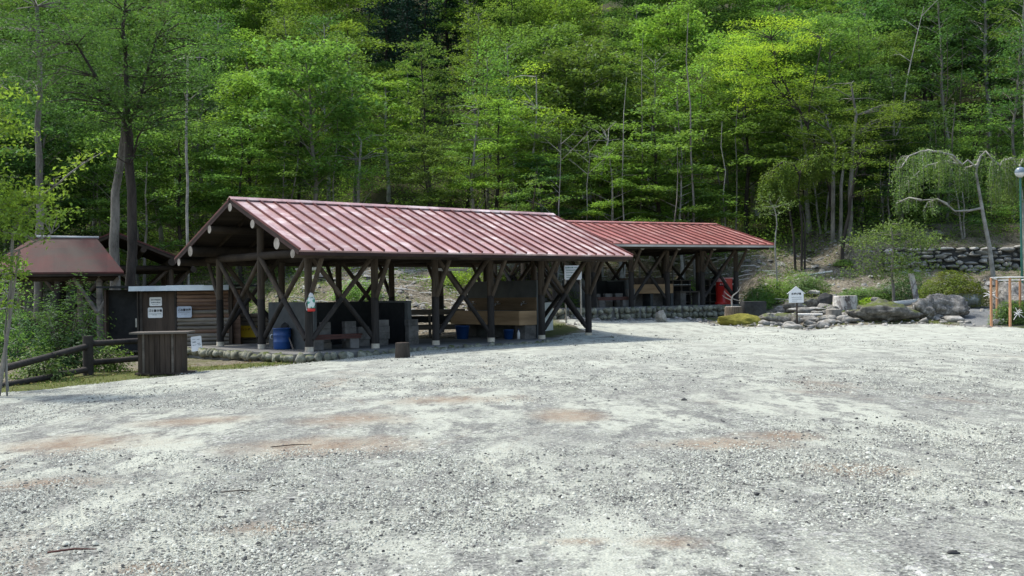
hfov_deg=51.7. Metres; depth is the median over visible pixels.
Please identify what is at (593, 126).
tiered tree
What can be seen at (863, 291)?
shrub
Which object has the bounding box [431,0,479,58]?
conifer tree
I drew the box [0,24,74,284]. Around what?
broadleaf tree
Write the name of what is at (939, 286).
azalea bush
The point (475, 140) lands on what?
tiered tree
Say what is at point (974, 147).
broadleaf tree
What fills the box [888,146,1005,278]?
weeping tree
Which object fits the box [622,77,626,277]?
bare tree
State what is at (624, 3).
broadleaf tree
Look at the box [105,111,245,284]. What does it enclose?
broadleaf tree
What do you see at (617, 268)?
bank rubble
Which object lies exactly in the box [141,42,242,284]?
pale pole tree
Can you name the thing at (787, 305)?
boulder
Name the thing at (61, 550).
stick
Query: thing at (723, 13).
broadleaf tree
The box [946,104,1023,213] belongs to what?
broadleaf tree
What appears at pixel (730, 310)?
stump
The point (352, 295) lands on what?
hillside bush
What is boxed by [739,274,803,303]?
bank bush
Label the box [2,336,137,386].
log fence
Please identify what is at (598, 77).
broadleaf tree
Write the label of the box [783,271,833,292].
bank bush
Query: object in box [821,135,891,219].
broadleaf tree
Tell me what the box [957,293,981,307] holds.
boulder
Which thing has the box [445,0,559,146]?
broadleaf tree
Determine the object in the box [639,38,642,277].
bare tree
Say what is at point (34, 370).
fence weeds
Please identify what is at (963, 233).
broadleaf tree
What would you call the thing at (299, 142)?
broadleaf tree
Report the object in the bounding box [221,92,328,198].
broadleaf tree
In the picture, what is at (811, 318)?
boulder
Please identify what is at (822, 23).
broadleaf tree
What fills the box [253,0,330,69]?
broadleaf tree
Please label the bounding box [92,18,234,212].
broadleaf tree
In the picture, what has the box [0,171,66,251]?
broadleaf tree
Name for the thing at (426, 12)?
conifer tree
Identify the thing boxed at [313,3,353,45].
conifer tree
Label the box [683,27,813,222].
broadleaf tree
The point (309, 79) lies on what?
broadleaf tree
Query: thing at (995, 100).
broadleaf tree
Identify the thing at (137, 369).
fallen leaves
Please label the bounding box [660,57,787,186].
broadleaf tree
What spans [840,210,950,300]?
maple
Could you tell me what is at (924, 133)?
broadleaf tree
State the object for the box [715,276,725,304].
pillar box
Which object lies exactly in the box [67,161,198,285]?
broadleaf tree
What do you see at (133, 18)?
broadleaf tree
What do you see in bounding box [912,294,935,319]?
boulder
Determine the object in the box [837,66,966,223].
broadleaf tree
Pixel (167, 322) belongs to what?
door
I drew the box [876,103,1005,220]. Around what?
broadleaf tree
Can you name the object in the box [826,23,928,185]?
broadleaf tree
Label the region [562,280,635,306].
cooking hearth
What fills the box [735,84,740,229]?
bare tree
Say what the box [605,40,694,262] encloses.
broadleaf tree
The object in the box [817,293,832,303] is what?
boulder
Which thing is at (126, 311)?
trash hut
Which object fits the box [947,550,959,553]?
loose stone
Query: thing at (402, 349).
stump
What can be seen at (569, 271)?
information board
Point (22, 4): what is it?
broadleaf tree
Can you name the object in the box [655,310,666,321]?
boulder
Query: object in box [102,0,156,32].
broadleaf tree
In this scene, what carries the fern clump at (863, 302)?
on the hillside ground at (976, 316)
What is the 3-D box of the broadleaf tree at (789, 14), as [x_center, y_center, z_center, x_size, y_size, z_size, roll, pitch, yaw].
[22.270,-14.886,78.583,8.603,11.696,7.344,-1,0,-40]
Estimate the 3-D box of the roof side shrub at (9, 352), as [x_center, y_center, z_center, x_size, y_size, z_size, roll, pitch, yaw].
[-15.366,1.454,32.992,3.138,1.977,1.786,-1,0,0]
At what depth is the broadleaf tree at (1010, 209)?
59.20 m
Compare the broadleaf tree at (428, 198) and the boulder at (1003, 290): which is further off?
the broadleaf tree at (428, 198)
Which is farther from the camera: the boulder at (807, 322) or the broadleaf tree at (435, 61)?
the broadleaf tree at (435, 61)
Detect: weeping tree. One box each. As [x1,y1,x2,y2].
[756,151,839,270]
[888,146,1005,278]
[984,152,1023,270]
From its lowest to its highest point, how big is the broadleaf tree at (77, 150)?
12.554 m
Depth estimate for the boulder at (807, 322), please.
43.38 m
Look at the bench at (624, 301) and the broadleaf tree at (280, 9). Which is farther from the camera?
the broadleaf tree at (280, 9)
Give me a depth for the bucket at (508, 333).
35.84 m
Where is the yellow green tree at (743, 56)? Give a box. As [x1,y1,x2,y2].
[705,14,838,232]
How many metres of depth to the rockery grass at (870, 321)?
42.77 m
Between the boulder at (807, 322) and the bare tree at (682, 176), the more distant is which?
the bare tree at (682, 176)
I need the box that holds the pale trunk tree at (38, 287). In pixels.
[0,0,132,318]
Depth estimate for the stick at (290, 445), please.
11.73 m
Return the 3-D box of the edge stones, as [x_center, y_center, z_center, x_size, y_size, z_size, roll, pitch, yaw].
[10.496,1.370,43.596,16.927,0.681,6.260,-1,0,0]
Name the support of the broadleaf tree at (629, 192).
on the hillside ground at (976, 316)
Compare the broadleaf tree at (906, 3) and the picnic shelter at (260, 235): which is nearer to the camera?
the picnic shelter at (260, 235)
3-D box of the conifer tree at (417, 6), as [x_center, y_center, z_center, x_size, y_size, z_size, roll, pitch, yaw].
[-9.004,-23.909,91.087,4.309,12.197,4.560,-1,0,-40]
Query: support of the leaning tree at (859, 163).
on the hillside ground at (976, 316)
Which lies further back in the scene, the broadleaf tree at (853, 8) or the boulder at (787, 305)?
the broadleaf tree at (853, 8)
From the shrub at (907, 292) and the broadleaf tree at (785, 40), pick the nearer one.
the shrub at (907, 292)
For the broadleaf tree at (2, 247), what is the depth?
55.77 m
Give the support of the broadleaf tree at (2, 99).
on the hillside ground at (976, 316)
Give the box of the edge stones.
[564,316,1001,330]
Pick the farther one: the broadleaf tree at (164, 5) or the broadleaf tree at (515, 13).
the broadleaf tree at (164, 5)
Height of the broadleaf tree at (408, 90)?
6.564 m
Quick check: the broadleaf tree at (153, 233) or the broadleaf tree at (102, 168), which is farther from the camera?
the broadleaf tree at (153, 233)
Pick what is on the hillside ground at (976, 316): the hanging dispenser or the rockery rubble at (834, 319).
the rockery rubble at (834, 319)
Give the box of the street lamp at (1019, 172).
[1014,167,1023,282]
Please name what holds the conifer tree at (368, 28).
on the hillside ground at (976, 316)
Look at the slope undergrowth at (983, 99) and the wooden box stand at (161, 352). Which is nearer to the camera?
the wooden box stand at (161, 352)
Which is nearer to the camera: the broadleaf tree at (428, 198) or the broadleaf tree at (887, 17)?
the broadleaf tree at (428, 198)
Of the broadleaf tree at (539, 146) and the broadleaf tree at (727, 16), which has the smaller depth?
the broadleaf tree at (539, 146)
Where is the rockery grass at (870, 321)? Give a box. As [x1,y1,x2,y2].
[717,310,958,328]
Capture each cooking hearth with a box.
[317,301,418,348]
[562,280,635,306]
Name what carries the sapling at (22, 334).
on the gravel lot
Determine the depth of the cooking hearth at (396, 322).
33.83 m
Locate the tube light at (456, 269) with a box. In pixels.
[438,268,467,270]
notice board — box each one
[148,307,162,317]
[149,297,161,305]
[177,306,191,317]
[191,336,201,351]
[241,326,256,336]
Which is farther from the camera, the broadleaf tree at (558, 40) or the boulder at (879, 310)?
the broadleaf tree at (558, 40)
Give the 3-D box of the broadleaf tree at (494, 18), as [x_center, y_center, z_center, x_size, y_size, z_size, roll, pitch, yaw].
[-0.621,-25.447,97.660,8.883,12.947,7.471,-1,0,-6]
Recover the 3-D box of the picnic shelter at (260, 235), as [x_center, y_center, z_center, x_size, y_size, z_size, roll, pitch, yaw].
[-3.438,-0.042,35.590,13.347,5.470,8.164,-1,0,-41]
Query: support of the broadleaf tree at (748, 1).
on the hillside ground at (976, 316)
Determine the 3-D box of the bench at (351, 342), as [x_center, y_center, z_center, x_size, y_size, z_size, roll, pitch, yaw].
[-5.177,1.571,30.887,1.700,0.432,0.300,-1,0,-41]
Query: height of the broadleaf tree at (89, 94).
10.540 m
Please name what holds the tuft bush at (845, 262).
on the hillside ground at (976, 316)
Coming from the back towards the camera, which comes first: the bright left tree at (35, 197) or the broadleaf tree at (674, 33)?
the broadleaf tree at (674, 33)
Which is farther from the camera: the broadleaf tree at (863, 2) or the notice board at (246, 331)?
the broadleaf tree at (863, 2)
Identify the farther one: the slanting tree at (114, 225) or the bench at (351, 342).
the slanting tree at (114, 225)
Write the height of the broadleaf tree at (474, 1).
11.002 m
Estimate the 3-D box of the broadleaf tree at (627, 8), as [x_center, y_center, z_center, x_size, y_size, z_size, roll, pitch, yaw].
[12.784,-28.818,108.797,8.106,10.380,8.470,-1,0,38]
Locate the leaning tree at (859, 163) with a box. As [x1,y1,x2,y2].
[816,140,895,266]
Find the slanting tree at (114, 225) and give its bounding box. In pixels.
[74,61,216,289]
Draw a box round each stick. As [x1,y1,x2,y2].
[47,548,95,552]
[221,489,254,492]
[271,444,311,446]
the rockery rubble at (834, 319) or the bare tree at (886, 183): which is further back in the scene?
the bare tree at (886, 183)
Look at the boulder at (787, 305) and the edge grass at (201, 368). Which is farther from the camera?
the boulder at (787, 305)
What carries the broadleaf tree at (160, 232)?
on the hillside ground at (976, 316)
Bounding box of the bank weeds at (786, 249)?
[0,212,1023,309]
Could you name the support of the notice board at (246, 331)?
attached to the trash hut
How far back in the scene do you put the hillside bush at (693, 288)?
57.23 m
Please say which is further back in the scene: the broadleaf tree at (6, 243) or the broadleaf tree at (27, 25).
the broadleaf tree at (27, 25)
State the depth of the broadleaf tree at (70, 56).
73.73 m
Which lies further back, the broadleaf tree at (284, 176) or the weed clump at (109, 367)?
the broadleaf tree at (284, 176)
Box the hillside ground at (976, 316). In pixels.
[0,0,1023,392]
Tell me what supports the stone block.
on the hillside ground at (976, 316)
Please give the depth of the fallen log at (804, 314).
44.97 m
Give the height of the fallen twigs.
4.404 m
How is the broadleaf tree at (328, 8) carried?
on the hillside ground at (976, 316)
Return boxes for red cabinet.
[725,278,732,303]
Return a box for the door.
[142,292,174,330]
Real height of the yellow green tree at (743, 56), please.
12.732 m
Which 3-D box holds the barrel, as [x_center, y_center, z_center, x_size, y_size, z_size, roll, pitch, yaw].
[-6.879,1.513,31.595,0.549,0.630,0.549,-1,0,28]
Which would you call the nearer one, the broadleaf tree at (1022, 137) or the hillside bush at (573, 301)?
the hillside bush at (573, 301)
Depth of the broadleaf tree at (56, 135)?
71.57 m
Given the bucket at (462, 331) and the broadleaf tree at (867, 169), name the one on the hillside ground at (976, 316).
the broadleaf tree at (867, 169)
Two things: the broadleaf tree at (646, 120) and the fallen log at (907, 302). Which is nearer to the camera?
the fallen log at (907, 302)
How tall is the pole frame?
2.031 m
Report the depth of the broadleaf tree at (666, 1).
97.62 m
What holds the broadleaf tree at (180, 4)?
on the hillside ground at (976, 316)
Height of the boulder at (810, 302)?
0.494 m
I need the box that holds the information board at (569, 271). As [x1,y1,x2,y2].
[564,265,581,324]
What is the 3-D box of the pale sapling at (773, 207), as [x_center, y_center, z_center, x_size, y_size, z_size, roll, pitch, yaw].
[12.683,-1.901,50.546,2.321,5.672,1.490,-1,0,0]
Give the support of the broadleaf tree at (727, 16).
on the hillside ground at (976, 316)
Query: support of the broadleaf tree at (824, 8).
on the hillside ground at (976, 316)
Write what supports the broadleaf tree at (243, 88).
on the hillside ground at (976, 316)
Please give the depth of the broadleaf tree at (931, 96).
89.15 m
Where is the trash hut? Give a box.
[96,284,256,351]
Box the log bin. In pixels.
[224,313,268,343]
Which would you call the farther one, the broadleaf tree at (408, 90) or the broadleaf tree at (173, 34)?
the broadleaf tree at (173, 34)
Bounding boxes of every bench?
[313,333,361,349]
[597,297,628,306]
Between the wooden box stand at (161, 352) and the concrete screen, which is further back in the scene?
the concrete screen
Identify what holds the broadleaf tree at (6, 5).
on the hillside ground at (976, 316)
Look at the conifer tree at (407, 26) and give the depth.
81.70 m
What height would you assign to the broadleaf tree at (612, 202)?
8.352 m
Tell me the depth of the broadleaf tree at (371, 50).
89.59 m
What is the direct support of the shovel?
on the picnic shelter at (260, 235)
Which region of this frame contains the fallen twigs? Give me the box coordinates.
[288,253,806,315]
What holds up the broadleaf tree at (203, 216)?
on the hillside ground at (976, 316)
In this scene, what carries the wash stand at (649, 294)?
on the picnic shelter at (663, 241)
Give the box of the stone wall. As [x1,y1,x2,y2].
[881,245,1020,273]
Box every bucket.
[455,325,469,338]
[503,329,513,338]
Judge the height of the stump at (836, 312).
0.539 m
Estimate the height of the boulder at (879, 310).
1.029 m
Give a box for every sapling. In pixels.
[0,262,39,390]
[722,287,740,305]
[754,189,798,299]
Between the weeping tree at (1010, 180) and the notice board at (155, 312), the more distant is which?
the weeping tree at (1010, 180)
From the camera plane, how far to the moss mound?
43.26 m
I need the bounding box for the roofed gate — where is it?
[0,236,123,351]
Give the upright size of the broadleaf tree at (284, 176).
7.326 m
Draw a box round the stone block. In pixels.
[740,301,766,315]
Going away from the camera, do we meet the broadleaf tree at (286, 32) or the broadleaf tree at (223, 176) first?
the broadleaf tree at (223, 176)
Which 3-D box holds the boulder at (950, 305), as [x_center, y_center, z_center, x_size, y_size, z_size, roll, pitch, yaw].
[18.094,0.762,43.982,2.054,1.103,1.192,-1,0,0]
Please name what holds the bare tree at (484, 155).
on the hillside ground at (976, 316)
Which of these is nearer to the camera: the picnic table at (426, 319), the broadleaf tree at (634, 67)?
the picnic table at (426, 319)
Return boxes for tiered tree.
[292,121,415,202]
[425,91,534,208]
[464,60,575,211]
[537,120,659,275]
[770,81,939,240]
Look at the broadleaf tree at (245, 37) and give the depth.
78.31 m
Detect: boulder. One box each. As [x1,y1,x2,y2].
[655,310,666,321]
[758,313,781,322]
[775,313,791,322]
[783,301,807,312]
[787,307,825,310]
[791,312,800,323]
[802,298,817,306]
[803,316,817,320]
[803,319,812,326]
[807,290,819,295]
[815,317,826,320]
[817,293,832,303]
[845,309,858,317]
[854,298,924,321]
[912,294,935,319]
[931,293,970,315]
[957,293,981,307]
[989,319,1000,325]
[992,281,1023,316]
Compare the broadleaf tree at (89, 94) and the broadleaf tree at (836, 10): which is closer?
the broadleaf tree at (89, 94)
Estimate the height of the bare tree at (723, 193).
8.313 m
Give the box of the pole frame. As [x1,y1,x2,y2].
[983,277,1023,326]
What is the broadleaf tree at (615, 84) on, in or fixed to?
on the hillside ground at (976, 316)
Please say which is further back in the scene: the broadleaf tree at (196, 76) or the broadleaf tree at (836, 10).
the broadleaf tree at (836, 10)
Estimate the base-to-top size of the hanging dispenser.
0.657 m
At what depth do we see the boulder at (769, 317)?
43.46 m
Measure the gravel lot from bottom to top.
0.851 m
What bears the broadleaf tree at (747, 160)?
on the hillside ground at (976, 316)
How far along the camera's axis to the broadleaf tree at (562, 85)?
66.77 m
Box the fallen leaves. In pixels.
[2,361,285,388]
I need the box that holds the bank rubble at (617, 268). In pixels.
[266,224,994,333]
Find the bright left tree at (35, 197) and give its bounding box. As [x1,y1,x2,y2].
[0,70,116,395]
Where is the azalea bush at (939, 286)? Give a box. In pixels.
[918,270,989,306]
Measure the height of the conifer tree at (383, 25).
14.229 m
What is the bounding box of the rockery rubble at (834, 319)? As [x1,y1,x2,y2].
[741,303,970,329]
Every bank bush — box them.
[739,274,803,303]
[739,284,780,308]
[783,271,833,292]
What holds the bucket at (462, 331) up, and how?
on the picnic shelter at (260, 235)
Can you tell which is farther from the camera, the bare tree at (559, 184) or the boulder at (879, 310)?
the bare tree at (559, 184)
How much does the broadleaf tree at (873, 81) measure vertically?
9.693 m
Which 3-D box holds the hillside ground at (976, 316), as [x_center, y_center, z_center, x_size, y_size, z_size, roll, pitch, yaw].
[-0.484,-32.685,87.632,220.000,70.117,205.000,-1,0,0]
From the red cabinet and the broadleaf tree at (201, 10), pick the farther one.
the broadleaf tree at (201, 10)
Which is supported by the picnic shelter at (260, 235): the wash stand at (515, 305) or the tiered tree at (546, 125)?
the wash stand at (515, 305)
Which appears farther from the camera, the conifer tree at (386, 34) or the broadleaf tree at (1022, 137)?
the conifer tree at (386, 34)
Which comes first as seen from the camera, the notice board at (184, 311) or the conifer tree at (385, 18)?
the notice board at (184, 311)
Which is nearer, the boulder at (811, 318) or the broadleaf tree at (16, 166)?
the boulder at (811, 318)
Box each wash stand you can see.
[451,280,537,338]
[620,278,673,305]
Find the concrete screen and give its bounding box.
[268,302,316,348]
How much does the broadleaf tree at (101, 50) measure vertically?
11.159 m
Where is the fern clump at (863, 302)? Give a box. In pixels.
[858,298,870,304]
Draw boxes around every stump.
[395,342,409,357]
[724,306,741,315]
[826,309,841,316]
[832,296,857,311]
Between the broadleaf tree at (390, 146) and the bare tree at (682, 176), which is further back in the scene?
the broadleaf tree at (390, 146)
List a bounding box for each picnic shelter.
[44,233,196,318]
[174,196,633,363]
[493,220,773,319]
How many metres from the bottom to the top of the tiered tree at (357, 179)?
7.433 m
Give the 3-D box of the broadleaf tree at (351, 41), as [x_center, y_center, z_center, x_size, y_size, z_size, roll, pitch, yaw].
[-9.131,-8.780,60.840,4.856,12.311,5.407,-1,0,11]
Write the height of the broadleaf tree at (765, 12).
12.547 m
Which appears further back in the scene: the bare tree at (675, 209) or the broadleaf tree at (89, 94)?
the broadleaf tree at (89, 94)
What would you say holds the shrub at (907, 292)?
on the hillside ground at (976, 316)
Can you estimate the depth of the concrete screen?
31.65 m
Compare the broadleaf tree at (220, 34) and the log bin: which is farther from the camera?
the broadleaf tree at (220, 34)
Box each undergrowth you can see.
[0,0,1022,197]
[0,116,1023,288]
[0,277,270,352]
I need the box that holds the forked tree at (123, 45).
[0,0,261,289]
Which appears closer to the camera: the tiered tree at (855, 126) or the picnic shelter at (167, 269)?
the picnic shelter at (167, 269)
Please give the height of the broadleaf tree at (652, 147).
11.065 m
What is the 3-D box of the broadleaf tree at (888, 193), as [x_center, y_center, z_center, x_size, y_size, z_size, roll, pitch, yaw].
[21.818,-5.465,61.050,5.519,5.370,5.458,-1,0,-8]
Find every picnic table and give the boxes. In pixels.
[411,309,465,337]
[673,291,705,304]
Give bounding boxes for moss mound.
[717,313,760,325]
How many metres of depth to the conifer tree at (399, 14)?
87.30 m
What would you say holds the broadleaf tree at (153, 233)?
on the hillside ground at (976, 316)
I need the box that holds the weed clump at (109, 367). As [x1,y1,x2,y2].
[93,336,135,372]
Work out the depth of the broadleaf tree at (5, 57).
88.47 m
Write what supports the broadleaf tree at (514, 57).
on the hillside ground at (976, 316)
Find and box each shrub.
[0,308,59,361]
[11,269,120,373]
[838,286,907,299]
[874,269,932,299]
[988,300,1023,324]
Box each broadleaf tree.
[0,0,62,85]
[0,0,91,131]
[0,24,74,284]
[0,31,20,99]
[0,58,58,184]
[0,93,113,302]
[0,101,52,226]
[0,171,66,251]
[0,173,70,300]
[5,41,72,235]
[8,0,97,81]
[25,67,158,230]
[35,58,123,198]
[46,96,181,236]
[47,149,144,235]
[49,22,113,210]
[52,176,145,282]
[56,26,136,102]
[60,0,106,67]
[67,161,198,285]
[69,0,159,95]
[86,0,154,58]
[88,86,217,264]
[90,33,172,176]
[91,149,189,240]
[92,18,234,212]
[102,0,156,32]
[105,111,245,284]
[125,0,207,39]
[132,27,254,170]
[142,20,204,95]
[146,0,205,33]
[147,0,289,134]
[149,0,226,66]
[150,142,254,234]
[155,37,246,227]
[166,151,312,271]
[168,0,242,33]
[182,5,252,109]
[182,126,303,280]
[183,10,249,205]
[197,67,321,197]
[199,26,318,164]
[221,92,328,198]
[222,147,337,270]
[228,0,324,126]
[233,35,399,200]
[251,7,312,192]
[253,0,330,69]
[259,47,334,199]
[260,0,394,146]
[283,18,404,182]
[288,10,366,200]
[290,0,357,38]
[316,32,392,202]
[338,72,444,201]
[341,28,387,98]
[357,60,401,132]
[375,59,446,148]
[381,31,470,204]
[382,133,485,206]
[399,42,457,122]
[418,0,503,56]
[422,113,508,208]
[427,0,507,89]
[427,99,567,209]
[440,1,506,162]
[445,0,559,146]
[450,37,523,209]
[463,0,593,110]
[465,0,525,53]
[473,25,555,209]
[479,20,608,207]
[486,0,616,182]
[488,110,629,261]
[489,171,579,279]
[500,155,598,264]
[514,36,641,217]
[515,0,616,76]
[527,51,646,218]
[539,0,611,49]
[560,145,668,277]
[567,141,677,274]
[571,46,640,144]
[572,97,747,221]
[576,0,624,39]
[579,61,668,195]
[587,4,686,136]
[592,0,669,71]
[601,2,662,23]
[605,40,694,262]
[616,79,706,207]
[619,0,720,158]
[619,157,753,279]
[636,60,717,262]
[643,151,744,221]
[645,0,713,81]
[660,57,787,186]
[664,49,739,222]
[670,0,769,99]
[680,78,809,233]
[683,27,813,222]
[684,138,764,225]
[704,0,745,39]
[713,0,793,39]
[714,46,795,160]
[724,0,839,114]
[737,75,874,232]
[738,26,839,153]
[742,114,869,221]
[756,5,855,140]
[761,0,858,124]
[761,2,907,213]
[764,0,836,25]
[785,141,876,233]
[787,9,865,195]
[787,105,903,214]
[793,62,937,221]
[806,0,851,16]
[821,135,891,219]
[823,0,943,82]
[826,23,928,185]
[828,0,906,29]
[831,0,920,142]
[835,147,934,233]
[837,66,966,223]
[846,133,953,220]
[865,0,933,74]
[868,0,992,138]
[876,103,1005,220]
[880,124,958,215]
[893,0,991,188]
[893,1,970,110]
[909,0,1022,145]
[915,101,1019,216]
[925,162,1006,238]
[927,0,1022,108]
[936,0,992,75]
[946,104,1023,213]
[969,0,1023,135]
[972,0,1022,25]
[974,20,1023,218]
[976,12,1022,106]
[986,153,1023,216]
[1002,124,1023,152]
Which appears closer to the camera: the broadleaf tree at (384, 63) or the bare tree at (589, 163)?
the bare tree at (589, 163)
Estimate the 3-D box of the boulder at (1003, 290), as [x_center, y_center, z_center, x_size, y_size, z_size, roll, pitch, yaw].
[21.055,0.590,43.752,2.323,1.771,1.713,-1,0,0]
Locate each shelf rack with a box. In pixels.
[664,280,693,304]
[705,279,733,303]
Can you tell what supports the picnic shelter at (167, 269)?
on the hillside ground at (976, 316)
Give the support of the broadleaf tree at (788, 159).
on the hillside ground at (976, 316)
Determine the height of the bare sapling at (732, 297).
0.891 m
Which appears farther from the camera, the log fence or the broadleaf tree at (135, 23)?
the broadleaf tree at (135, 23)
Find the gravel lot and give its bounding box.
[0,319,1023,575]
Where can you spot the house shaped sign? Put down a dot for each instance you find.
(796, 294)
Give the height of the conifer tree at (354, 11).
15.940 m
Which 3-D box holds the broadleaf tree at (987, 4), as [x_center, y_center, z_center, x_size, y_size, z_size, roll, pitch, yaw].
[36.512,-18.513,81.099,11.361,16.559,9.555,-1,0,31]
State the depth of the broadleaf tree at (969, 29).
97.79 m
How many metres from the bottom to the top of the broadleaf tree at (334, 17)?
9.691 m
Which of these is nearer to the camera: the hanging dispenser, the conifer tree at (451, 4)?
the hanging dispenser
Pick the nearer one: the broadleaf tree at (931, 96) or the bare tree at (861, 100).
the bare tree at (861, 100)
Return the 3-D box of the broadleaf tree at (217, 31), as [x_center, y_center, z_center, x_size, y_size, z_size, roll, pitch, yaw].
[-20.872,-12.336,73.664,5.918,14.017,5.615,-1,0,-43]
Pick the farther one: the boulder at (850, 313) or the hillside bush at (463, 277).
the hillside bush at (463, 277)
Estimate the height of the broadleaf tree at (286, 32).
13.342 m
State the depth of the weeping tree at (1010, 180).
54.02 m
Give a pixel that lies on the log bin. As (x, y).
(254, 317)
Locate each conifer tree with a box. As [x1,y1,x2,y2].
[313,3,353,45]
[334,1,371,21]
[346,0,391,30]
[352,0,385,95]
[361,0,405,93]
[365,0,399,55]
[367,0,413,63]
[375,0,429,80]
[378,0,433,34]
[388,0,432,59]
[391,0,428,108]
[408,0,450,80]
[425,0,475,79]
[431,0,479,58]
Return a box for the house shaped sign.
[787,286,804,323]
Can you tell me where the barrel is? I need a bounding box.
[270,328,290,349]
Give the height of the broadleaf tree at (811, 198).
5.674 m
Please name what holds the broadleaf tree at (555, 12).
on the hillside ground at (976, 316)
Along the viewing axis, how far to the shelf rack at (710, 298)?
50.55 m
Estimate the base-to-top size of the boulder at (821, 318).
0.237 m
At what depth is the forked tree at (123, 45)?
41.61 m
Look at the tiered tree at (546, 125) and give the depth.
59.95 m
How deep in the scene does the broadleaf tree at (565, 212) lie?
56.88 m
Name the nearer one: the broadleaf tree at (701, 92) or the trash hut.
the trash hut
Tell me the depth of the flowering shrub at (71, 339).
27.81 m
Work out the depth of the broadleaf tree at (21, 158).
56.51 m
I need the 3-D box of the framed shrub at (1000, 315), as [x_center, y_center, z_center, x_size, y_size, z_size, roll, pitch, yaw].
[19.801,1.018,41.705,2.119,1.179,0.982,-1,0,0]
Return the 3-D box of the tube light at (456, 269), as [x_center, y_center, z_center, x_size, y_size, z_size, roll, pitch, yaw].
[-2.011,-0.802,35.755,1.250,0.451,0.070,-1,0,-41]
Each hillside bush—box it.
[324,277,384,299]
[428,267,482,285]
[481,265,528,281]
[561,285,579,307]
[675,275,695,293]
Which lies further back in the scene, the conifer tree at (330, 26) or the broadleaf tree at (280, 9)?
the conifer tree at (330, 26)
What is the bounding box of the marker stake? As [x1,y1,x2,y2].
[908,273,918,298]
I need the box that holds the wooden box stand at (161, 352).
[129,331,196,374]
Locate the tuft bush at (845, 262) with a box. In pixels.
[831,259,854,266]
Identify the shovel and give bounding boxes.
[281,322,293,349]
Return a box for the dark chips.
[0,331,1022,575]
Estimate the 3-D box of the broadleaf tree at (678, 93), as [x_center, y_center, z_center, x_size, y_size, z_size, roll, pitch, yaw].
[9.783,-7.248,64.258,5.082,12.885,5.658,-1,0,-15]
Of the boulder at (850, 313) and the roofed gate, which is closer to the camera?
the roofed gate
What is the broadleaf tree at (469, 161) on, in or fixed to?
on the hillside ground at (976, 316)
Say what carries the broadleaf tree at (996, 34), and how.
on the hillside ground at (976, 316)
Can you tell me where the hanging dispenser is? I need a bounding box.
[305,293,314,311]
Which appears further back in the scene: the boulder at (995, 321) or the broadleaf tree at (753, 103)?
the broadleaf tree at (753, 103)
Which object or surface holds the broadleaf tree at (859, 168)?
on the hillside ground at (976, 316)
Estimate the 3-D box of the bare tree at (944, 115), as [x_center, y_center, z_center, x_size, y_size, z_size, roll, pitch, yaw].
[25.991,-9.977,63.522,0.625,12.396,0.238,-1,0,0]
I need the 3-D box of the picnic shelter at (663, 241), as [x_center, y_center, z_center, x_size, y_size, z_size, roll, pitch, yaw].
[4.820,-0.696,49.559,11.878,4.885,8.605,-1,0,-26]
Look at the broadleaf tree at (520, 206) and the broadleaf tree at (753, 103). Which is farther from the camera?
the broadleaf tree at (753, 103)
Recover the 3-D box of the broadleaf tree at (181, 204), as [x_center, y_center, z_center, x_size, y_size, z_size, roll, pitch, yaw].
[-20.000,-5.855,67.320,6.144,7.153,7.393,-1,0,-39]
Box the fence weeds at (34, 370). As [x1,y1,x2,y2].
[3,338,78,381]
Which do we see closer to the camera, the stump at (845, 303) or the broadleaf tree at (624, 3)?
the stump at (845, 303)
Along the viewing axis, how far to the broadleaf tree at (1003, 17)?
98.38 m
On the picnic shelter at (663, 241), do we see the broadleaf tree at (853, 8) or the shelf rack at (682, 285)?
the shelf rack at (682, 285)
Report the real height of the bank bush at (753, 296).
1.397 m
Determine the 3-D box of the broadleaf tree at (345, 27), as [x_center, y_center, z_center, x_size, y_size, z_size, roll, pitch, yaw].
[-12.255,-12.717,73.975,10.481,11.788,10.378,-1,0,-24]
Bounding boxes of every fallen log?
[792,313,822,315]
[809,270,832,275]
[893,299,916,305]
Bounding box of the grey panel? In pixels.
[545,303,552,330]
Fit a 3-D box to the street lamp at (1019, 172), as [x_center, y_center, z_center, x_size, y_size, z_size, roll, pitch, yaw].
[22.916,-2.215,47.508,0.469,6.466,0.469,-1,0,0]
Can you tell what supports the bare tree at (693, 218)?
on the hillside ground at (976, 316)
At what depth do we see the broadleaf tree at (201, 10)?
105.05 m
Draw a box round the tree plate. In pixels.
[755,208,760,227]
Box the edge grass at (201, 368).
[5,324,564,391]
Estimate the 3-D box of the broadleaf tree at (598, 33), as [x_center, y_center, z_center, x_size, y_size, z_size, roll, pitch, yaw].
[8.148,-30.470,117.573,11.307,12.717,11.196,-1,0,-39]
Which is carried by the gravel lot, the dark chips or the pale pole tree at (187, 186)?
the dark chips
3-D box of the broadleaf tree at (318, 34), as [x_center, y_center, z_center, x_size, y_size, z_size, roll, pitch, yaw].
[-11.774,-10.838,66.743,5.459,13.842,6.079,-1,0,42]
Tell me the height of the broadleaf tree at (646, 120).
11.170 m
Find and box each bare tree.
[332,52,337,201]
[483,85,486,209]
[527,129,590,278]
[567,121,616,220]
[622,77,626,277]
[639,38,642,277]
[672,152,677,279]
[677,96,685,278]
[686,13,695,287]
[721,130,727,268]
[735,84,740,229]
[858,28,865,221]
[878,0,937,216]
[941,42,947,222]
[959,38,962,207]

